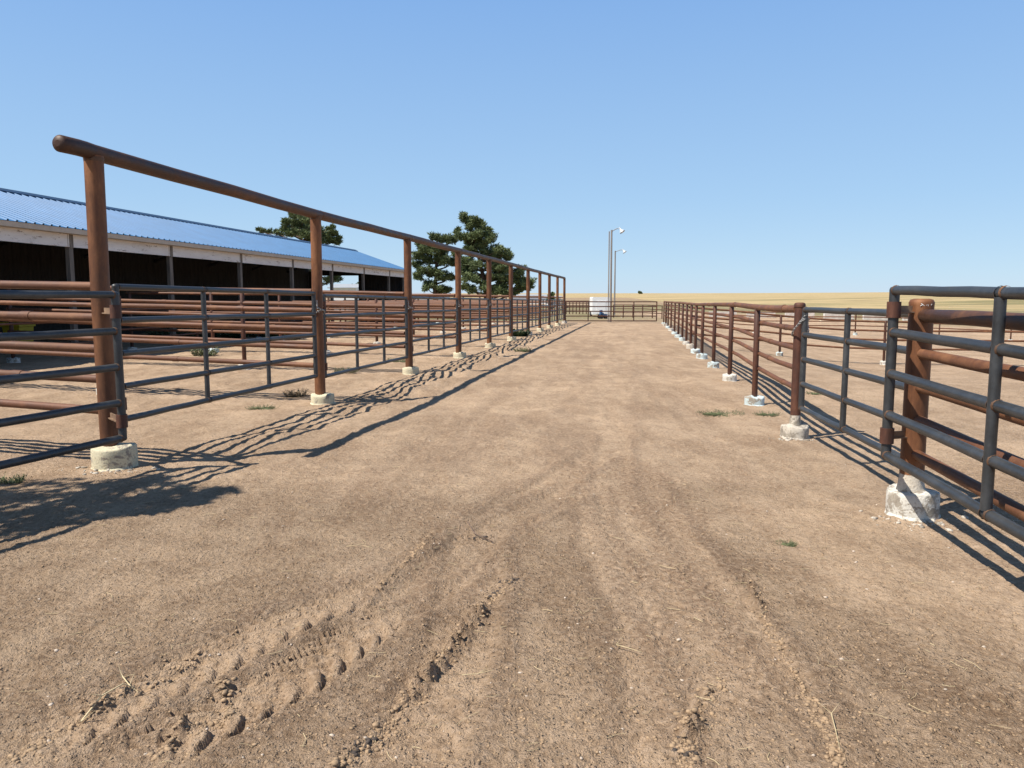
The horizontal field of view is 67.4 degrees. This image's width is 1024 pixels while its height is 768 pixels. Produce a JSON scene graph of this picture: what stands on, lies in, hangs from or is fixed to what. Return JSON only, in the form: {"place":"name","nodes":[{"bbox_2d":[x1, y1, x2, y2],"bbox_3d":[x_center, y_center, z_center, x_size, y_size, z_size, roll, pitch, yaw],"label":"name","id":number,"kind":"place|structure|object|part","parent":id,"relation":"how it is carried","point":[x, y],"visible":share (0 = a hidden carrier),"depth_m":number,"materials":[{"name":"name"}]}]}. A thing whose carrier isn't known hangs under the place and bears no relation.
{"place":"outdoors","nodes":[
{"label":"outdoors","id":0,"kind":"place"},
{"bbox_2d":[0,322,35,349],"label":"feed tub","id":1,"kind":"object","parent":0,"point":[28,327],"visible":0.25,"depth_m":24.32,"materials":[{"name":"green plastic"}]},
{"bbox_2d":[0,292,1023,767],"bbox_3d":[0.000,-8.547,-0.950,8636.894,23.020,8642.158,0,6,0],"label":"ground","id":2,"kind":"structure","parent":0,"point":[620,388],"depth_m":4.79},
{"bbox_2d":[0,472,27,483],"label":"weed tuft","id":3,"kind":"object","parent":2,"relation":"on","point":[16,480],"visible":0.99,"depth_m":6.80,"materials":[{"name":"green plant"}]},
{"bbox_2d":[0,280,97,413],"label":"pipe fence","id":4,"kind":"object","parent":2,"relation":"on","point":[52,316],"visible":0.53,"depth_m":7.45,"materials":[{"name":"brown metal"}]},
{"bbox_2d":[80,683,136,721],"bbox_3d":[-1.626,1.251,3.085,0.057,0.081,0.276,1,6,11],"label":"twig","id":5,"kind":"object","parent":2,"relation":"on","point":[87,713],"visible":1,"depth_m":3.05,"materials":[{"name":"wood"}]},
{"bbox_2d":[0,286,312,393],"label":"pipe fence","id":6,"kind":"object","parent":2,"relation":"on","point":[194,324],"visible":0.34,"depth_m":12.91,"materials":[{"name":"brown metal"}]},
{"bbox_2d":[143,328,198,336],"bbox_3d":[-14.973,-2.327,33.969,2.728,0.645,2.390,0,6,0],"label":"trough","id":7,"kind":"object","parent":2,"relation":"on","point":[155,333],"visible":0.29,"depth_m":33.62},
{"bbox_2d":[0,188,404,345],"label":"open barn","id":8,"kind":"structure","parent":2,"relation":"on","point":[43,238],"depth_m":32.43,"materials":[{"name":"blue paint"}]},
{"bbox_2d":[188,347,220,355],"bbox_3d":[-9.100,-0.994,22.682,0.979,0.302,0.729,0,6,0],"label":"weed tuft","id":9,"kind":"object","parent":2,"relation":"on","point":[197,353],"visible":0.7,"depth_m":22.59,"materials":[{"name":"green plant"}]},
{"bbox_2d":[6,289,404,369],"bbox_3d":[-7.879,-1.328,18.670,11.417,2.202,0.358,2,7,16],"label":"pipe fence","id":10,"kind":"object","parent":2,"relation":"on","point":[13,358],"visible":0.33,"depth_m":18.21,"materials":[{"name":"brown metal"}]},
{"bbox_2d":[0,306,415,348],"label":"pipe fence","id":11,"kind":"object","parent":2,"relation":"on","point":[84,342],"visible":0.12,"depth_m":24.49,"materials":[{"name":"brown metal"}]},
{"bbox_2d":[192,329,251,338],"bbox_3d":[-12.466,-2.292,33.169,2.390,0.658,2.356,6,9,43],"label":"trough","id":12,"kind":"object","parent":2,"relation":"on","point":[228,335],"visible":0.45,"depth_m":32.72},
{"bbox_2d":[244,404,279,409],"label":"weed tuft","id":13,"kind":"object","parent":2,"relation":"on","point":[262,407],"visible":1,"depth_m":11.69,"materials":[{"name":"plant"}]},
{"bbox_2d":[246,324,288,336],"bbox_3d":[-11.008,-2.475,34.735,2.466,0.731,2.200,6,8,41],"label":"trough","id":14,"kind":"object","parent":2,"relation":"on","point":[254,335],"visible":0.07,"depth_m":34.21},
{"bbox_2d":[262,331,300,339],"bbox_3d":[-9.415,-2.130,31.762,1.757,0.627,1.729,-4,8,-33],"label":"trough","id":15,"kind":"object","parent":2,"relation":"on","point":[272,335],"visible":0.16,"depth_m":31.50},
{"bbox_2d":[126,292,455,353],"bbox_3d":[-7.085,-1.791,23.438,11.370,2.071,0.417,2,7,16],"label":"pipe fence","id":16,"kind":"object","parent":2,"relation":"on","point":[211,294],"visible":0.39,"depth_m":23.44,"materials":[{"name":"brown metal"}]},
{"bbox_2d":[284,387,308,396],"bbox_3d":[-3.689,0.143,13.222,0.492,0.149,0.443,0,6,0],"label":"weed tuft","id":17,"kind":"object","parent":2,"relation":"on","point":[291,393],"visible":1,"depth_m":13.17,"materials":[{"name":"plant"}]},
{"bbox_2d":[255,212,344,285],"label":"pine tree","id":18,"kind":"object","parent":2,"relation":"on","point":[295,225],"visible":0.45,"depth_m":71.91,"materials":[{"name":"green plant"}]},
{"bbox_2d":[52,135,566,471],"bbox_3d":[-0.100,-3.176,30.413,0.497,3.412,48.061,1,6,9],"label":"overhead pipe frame","id":19,"kind":"object","parent":2,"relation":"on","point":[118,455],"visible":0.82,"depth_m":8.21,"materials":[{"name":"brown metal"}]},
{"bbox_2d":[0,290,127,469],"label":"pipe gate","id":20,"kind":"structure","parent":19,"relation":"attached to","point":[120,417],"depth_m":6.45,"materials":[{"name":"grey metal"}]},
{"bbox_2d":[111,283,317,420],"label":"pipe gate","id":21,"kind":"structure","parent":19,"relation":"attached to","point":[204,317],"depth_m":9.08,"materials":[{"name":"grey metal"}]},
{"bbox_2d":[316,300,324,314],"bbox_3d":[-3.062,-1.177,12.178,0.216,0.312,0.261,-6,9,-42],"label":"chain","id":22,"kind":"object","parent":19,"relation":"attached to","point":[320,308],"visible":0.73,"depth_m":12.10,"materials":[{"name":"grey metal"}]},
{"bbox_2d":[323,294,407,377],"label":"pipe gate","id":23,"kind":"structure","parent":19,"relation":"attached to","point":[356,332],"depth_m":14.08,"materials":[{"name":"grey metal"}]},
{"bbox_2d":[412,296,457,355],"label":"pipe gate","id":24,"kind":"structure","parent":19,"relation":"attached to","point":[428,311],"depth_m":19.23,"materials":[{"name":"grey metal"}]},
{"bbox_2d":[461,297,488,343],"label":"pipe gate","id":25,"kind":"structure","parent":19,"relation":"attached to","point":[479,319],"depth_m":24.26,"materials":[{"name":"grey metal"}]},
{"bbox_2d":[491,298,510,336],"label":"pipe gate","id":26,"kind":"structure","parent":19,"relation":"attached to","point":[504,316],"depth_m":29.36,"materials":[{"name":"grey metal"}]},
{"bbox_2d":[513,299,527,331],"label":"pipe gate","id":27,"kind":"structure","parent":19,"relation":"attached to","point":[517,314],"depth_m":33.79,"materials":[{"name":"grey metal"}]},
{"bbox_2d":[530,299,539,327],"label":"pipe gate","id":28,"kind":"structure","parent":19,"relation":"attached to","point":[535,312],"depth_m":38.65,"materials":[{"name":"grey metal"}]},
{"bbox_2d":[541,299,549,324],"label":"pipe gate","id":29,"kind":"structure","parent":19,"relation":"attached to","point":[546,311],"depth_m":43.08,"materials":[{"name":"grey metal"}]},
{"bbox_2d":[551,299,557,321],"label":"pipe gate","id":30,"kind":"structure","parent":19,"relation":"attached to","point":[554,310],"depth_m":47.56,"materials":[{"name":"grey metal"}]},
{"bbox_2d":[559,299,564,319],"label":"pipe gate","id":31,"kind":"structure","parent":19,"relation":"attached to","point":[561,309],"depth_m":52.20,"materials":[{"name":"grey metal"}]},
{"bbox_2d":[327,284,358,299],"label":"farm building","id":32,"kind":"structure","parent":2,"relation":"on","point":[352,287],"depth_m":109.34,"materials":[{"name":"white paint"}]},
{"bbox_2d":[332,366,358,372],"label":"weed tuft","id":33,"kind":"object","parent":2,"relation":"on","point":[339,369],"visible":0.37,"depth_m":17.42,"materials":[{"name":"green plant"}]},
{"bbox_2d":[206,294,486,343],"bbox_3d":[-6.335,-2.299,28.016,11.356,2.075,0.437,2,7,16],"label":"pipe fence","id":34,"kind":"object","parent":2,"relation":"on","point":[377,311],"visible":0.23,"depth_m":27.47,"materials":[{"name":"brown metal"}]},
{"bbox_2d":[264,295,508,338],"bbox_3d":[-5.606,-2.802,32.586,11.377,2.076,0.389,2,7,16],"label":"pipe fence","id":35,"kind":"object","parent":2,"relation":"on","point":[329,308],"visible":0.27,"depth_m":32.19,"materials":[{"name":"brown metal"}]},
{"bbox_2d":[89,535,703,761],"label":"dark clods","id":36,"kind":"object","parent":2,"relation":"on","point":[369,740],"visible":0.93,"depth_m":2.81,"materials":[{"name":"brown soil"}]},
{"bbox_2d":[310,296,525,332],"bbox_3d":[-4.814,-3.341,37.459,11.372,2.081,0.431,2,7,16],"label":"pipe fence","id":37,"kind":"object","parent":2,"relation":"on","point":[441,308],"visible":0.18,"depth_m":36.92,"materials":[{"name":"brown metal"}]},
{"bbox_2d":[0,533,848,767],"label":"broken clods","id":38,"kind":"object","parent":2,"relation":"on","point":[836,760],"visible":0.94,"depth_m":2.98,"materials":[{"name":"brown soil"}]},
{"bbox_2d":[115,664,137,691],"bbox_3d":[-1.622,1.241,3.237,0.196,0.054,0.068,3,7,26],"label":"twig","id":39,"kind":"object","parent":38,"relation":"on","point":[124,678],"visible":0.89,"depth_m":3.24,"materials":[{"name":"wood"}]},
{"bbox_2d":[412,293,450,299],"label":"farm building","id":40,"kind":"structure","parent":2,"relation":"on","point":[427,293],"depth_m":151.89,"materials":[{"name":"white paint"}]},
{"bbox_2d":[411,231,457,299],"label":"pine tree","id":41,"kind":"object","parent":2,"relation":"on","point":[428,255],"visible":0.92,"depth_m":80.51,"materials":[{"name":"green plant"}]},
{"bbox_2d":[344,296,537,328],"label":"pipe fence","id":42,"kind":"object","parent":2,"relation":"on","point":[462,327],"visible":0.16,"depth_m":41.05,"materials":[{"name":"brown metal"}]},
{"bbox_2d":[371,296,547,326],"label":"pipe fence","id":43,"kind":"object","parent":2,"relation":"on","point":[491,306],"visible":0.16,"depth_m":45.26,"materials":[{"name":"brown metal"}]},
{"bbox_2d":[456,666,491,674],"bbox_3d":[-0.166,1.242,3.314,0.172,0.033,0.037,-2,7,-15],"label":"twig","id":44,"kind":"object","parent":2,"relation":"on","point":[476,673],"visible":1,"depth_m":3.32,"materials":[{"name":"wood"}]},
{"bbox_2d":[394,297,555,323],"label":"pipe fence","id":45,"kind":"object","parent":2,"relation":"on","point":[505,305],"visible":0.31,"depth_m":50.07,"materials":[{"name":"brown metal"}]},
{"bbox_2d":[467,522,494,542],"bbox_3d":[-0.239,1.040,5.390,0.095,0.042,0.450,-4,8,-32],"label":"twig","id":46,"kind":"object","parent":2,"relation":"on","point":[479,535],"visible":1,"depth_m":5.37,"materials":[{"name":"wood"}]},
{"bbox_2d":[414,297,562,320],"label":"pipe fence","id":47,"kind":"object","parent":2,"relation":"on","point":[514,300],"visible":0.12,"depth_m":54.45,"materials":[{"name":"brown metal"}]},
{"bbox_2d":[450,211,537,298],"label":"pine tree","id":48,"kind":"object","parent":2,"relation":"on","point":[480,236],"visible":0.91,"depth_m":74.92,"materials":[{"name":"green plant"}]},
{"bbox_2d":[0,434,1023,767],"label":"dirt crumbs","id":49,"kind":"object","parent":2,"relation":"on","point":[528,646],"visible":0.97,"depth_m":3.41,"materials":[{"name":"brown soil"}]},
{"bbox_2d":[61,437,968,532],"bbox_3d":[-0.300,0.825,7.498,7.955,0.138,3.866,0,6,0],"label":"concrete rubble","id":50,"kind":"object","parent":2,"relation":"on","point":[875,518],"visible":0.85,"depth_m":5.90,"materials":[{"name":"grey concrete"}]},
{"bbox_2d":[8,414,1023,767],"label":"pebbles","id":51,"kind":"object","parent":2,"relation":"on","point":[518,666],"visible":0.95,"depth_m":3.52,"materials":[{"name":"brown stone"}]},
{"bbox_2d":[15,451,1022,767],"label":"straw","id":52,"kind":"object","parent":2,"relation":"on","point":[533,659],"visible":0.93,"depth_m":3.78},
{"bbox_2d":[512,347,530,351],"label":"weed tuft","id":53,"kind":"object","parent":2,"relation":"on","point":[523,350],"visible":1,"depth_m":24.47,"materials":[{"name":"green plant"}]},
{"bbox_2d":[513,328,532,336],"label":"weed tuft","id":54,"kind":"object","parent":2,"relation":"on","point":[521,333],"visible":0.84,"depth_m":34.53,"materials":[{"name":"green plant"}]},
{"bbox_2d":[513,294,546,303],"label":"farm building","id":55,"kind":"structure","parent":2,"relation":"on","point":[530,298],"depth_m":228.78,"materials":[{"name":"white paint"}]},
{"bbox_2d":[546,292,554,308],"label":"evergreen tree","id":56,"kind":"object","parent":2,"relation":"on","point":[552,294],"visible":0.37,"depth_m":99.09,"materials":[{"name":"green plant"}]},
{"bbox_2d":[547,302,589,313],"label":"pipe fence","id":57,"kind":"object","parent":2,"relation":"on","point":[576,303],"visible":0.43,"depth_m":85.54,"materials":[{"name":"brown metal"}]},
{"bbox_2d":[590,297,609,315],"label":"box trailer","id":58,"kind":"object","parent":2,"relation":"on","point":[598,304],"visible":0.32,"depth_m":72.32,"materials":[{"name":"white paint"}]},
{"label":"door","id":59,"kind":"part","parent":58,"relation":"part of","materials":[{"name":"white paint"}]},
{"bbox_2d":[565,301,656,320],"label":"pipe gate","id":60,"kind":"structure","parent":2,"relation":"on","point":[611,311],"depth_m":54.92,"materials":[{"name":"brown metal"}]},
{"bbox_2d":[607,227,624,321],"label":"light pole","id":61,"kind":"object","parent":2,"relation":"on","point":[610,250],"visible":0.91,"depth_m":55.96,"materials":[{"name":"grey metal"}]},
{"bbox_2d":[614,249,625,314],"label":"light pole","id":62,"kind":"object","parent":2,"relation":"on","point":[624,251],"visible":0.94,"depth_m":79.16,"materials":[{"name":"grey metal"}]},
{"bbox_2d":[613,304,662,318],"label":"pipe fence","id":63,"kind":"object","parent":2,"relation":"on","point":[642,308],"visible":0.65,"depth_m":69.66,"materials":[{"name":"brown metal"}]},
{"bbox_2d":[697,409,744,416],"bbox_3d":[3.141,0.428,11.578,0.780,0.074,0.596,0,6,0],"label":"weed tuft","id":64,"kind":"object","parent":2,"relation":"on","point":[715,413],"visible":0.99,"depth_m":11.58,"materials":[{"name":"plant"}]},
{"bbox_2d":[709,312,736,316],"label":"feed bunk","id":65,"kind":"object","parent":2,"relation":"on","point":[735,313],"visible":0.35,"depth_m":85.26,"materials":[{"name":"white concrete"}]},
{"bbox_2d":[662,301,809,439],"bbox_3d":[7.078,-2.513,31.688,0.470,1.912,45.806,1,6,9],"label":"pipe fence","id":66,"kind":"object","parent":2,"relation":"on","point":[795,428],"visible":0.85,"depth_m":12.44,"materials":[{"name":"brown metal"}]},
{"bbox_2d":[791,313,809,338],"bbox_3d":[3.477,-0.704,9.258,0.195,0.302,0.282,0,6,0],"label":"chain","id":67,"kind":"object","parent":66,"relation":"attached to","point":[800,322],"visible":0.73,"depth_m":9.18,"materials":[{"name":"silver metal"}]},
{"bbox_2d":[747,313,774,317],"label":"feed bunk","id":68,"kind":"object","parent":2,"relation":"on","point":[761,315],"visible":0.41,"depth_m":84.77,"materials":[{"name":"white concrete"}]},
{"bbox_2d":[753,410,782,416],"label":"weed tuft","id":69,"kind":"object","parent":2,"relation":"on","point":[768,414],"visible":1,"depth_m":11.39,"materials":[{"name":"plant"}]},
{"bbox_2d":[776,539,797,547],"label":"weed tuft","id":70,"kind":"object","parent":2,"relation":"on","point":[790,544],"visible":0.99,"depth_m":5.13,"materials":[{"name":"green plant"}]},
{"bbox_2d":[785,313,814,317],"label":"feed bunk","id":71,"kind":"object","parent":2,"relation":"on","point":[809,314],"visible":0.26,"depth_m":84.45,"materials":[{"name":"white concrete"}]},
{"bbox_2d":[818,702,845,747],"bbox_3d":[1.226,1.278,2.874,0.083,0.038,0.273,1,6,6],"label":"twig","id":72,"kind":"object","parent":2,"relation":"on","point":[834,723],"visible":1,"depth_m":2.90,"materials":[{"name":"wood"}]},
{"bbox_2d":[823,313,853,319],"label":"feed bunk","id":73,"kind":"object","parent":2,"relation":"on","point":[825,314],"visible":0.46,"depth_m":83.92,"materials":[{"name":"white concrete"}]},
{"bbox_2d":[666,304,1011,339],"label":"pipe fence","id":74,"kind":"object","parent":2,"relation":"on","point":[855,325],"visible":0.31,"depth_m":52.28,"materials":[{"name":"brown metal"}]},
{"bbox_2d":[688,306,1023,364],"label":"pipe fence","id":75,"kind":"object","parent":2,"relation":"on","point":[780,353],"visible":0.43,"depth_m":28.66,"materials":[{"name":"brown metal"}]},
{"bbox_2d":[862,315,887,319],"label":"feed bunk","id":76,"kind":"object","parent":2,"relation":"on","point":[874,318],"visible":0.32,"depth_m":83.47,"materials":[{"name":"white concrete"}]},
{"bbox_2d":[884,299,1023,521],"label":"pipe fence","id":77,"kind":"object","parent":2,"relation":"on","point":[909,497],"visible":0.81,"depth_m":5.77,"materials":[{"name":"brown metal"}]},
{"bbox_2d":[798,307,907,457],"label":"pipe gate","id":78,"kind":"structure","parent":77,"relation":"attached to","point":[846,341],"depth_m":7.68,"materials":[{"name":"grey metal"}]},
{"bbox_2d":[879,285,1023,541],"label":"pipe gate","id":79,"kind":"structure","parent":77,"relation":"attached to","point":[997,349],"depth_m":4.62,"materials":[{"name":"grey metal"}]},
{"bbox_2d":[0,0,1023,292],"label":"sky","id":80,"kind":"structure","parent":0,"point":[735,146],"materials":[{"name":"blue"}]},
{"bbox_2d":[597,310,607,318],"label":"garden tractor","id":81,"kind":"object","parent":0,"point":[601,314],"visible":0.81,"depth_m":65.58,"materials":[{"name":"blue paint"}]}
]}

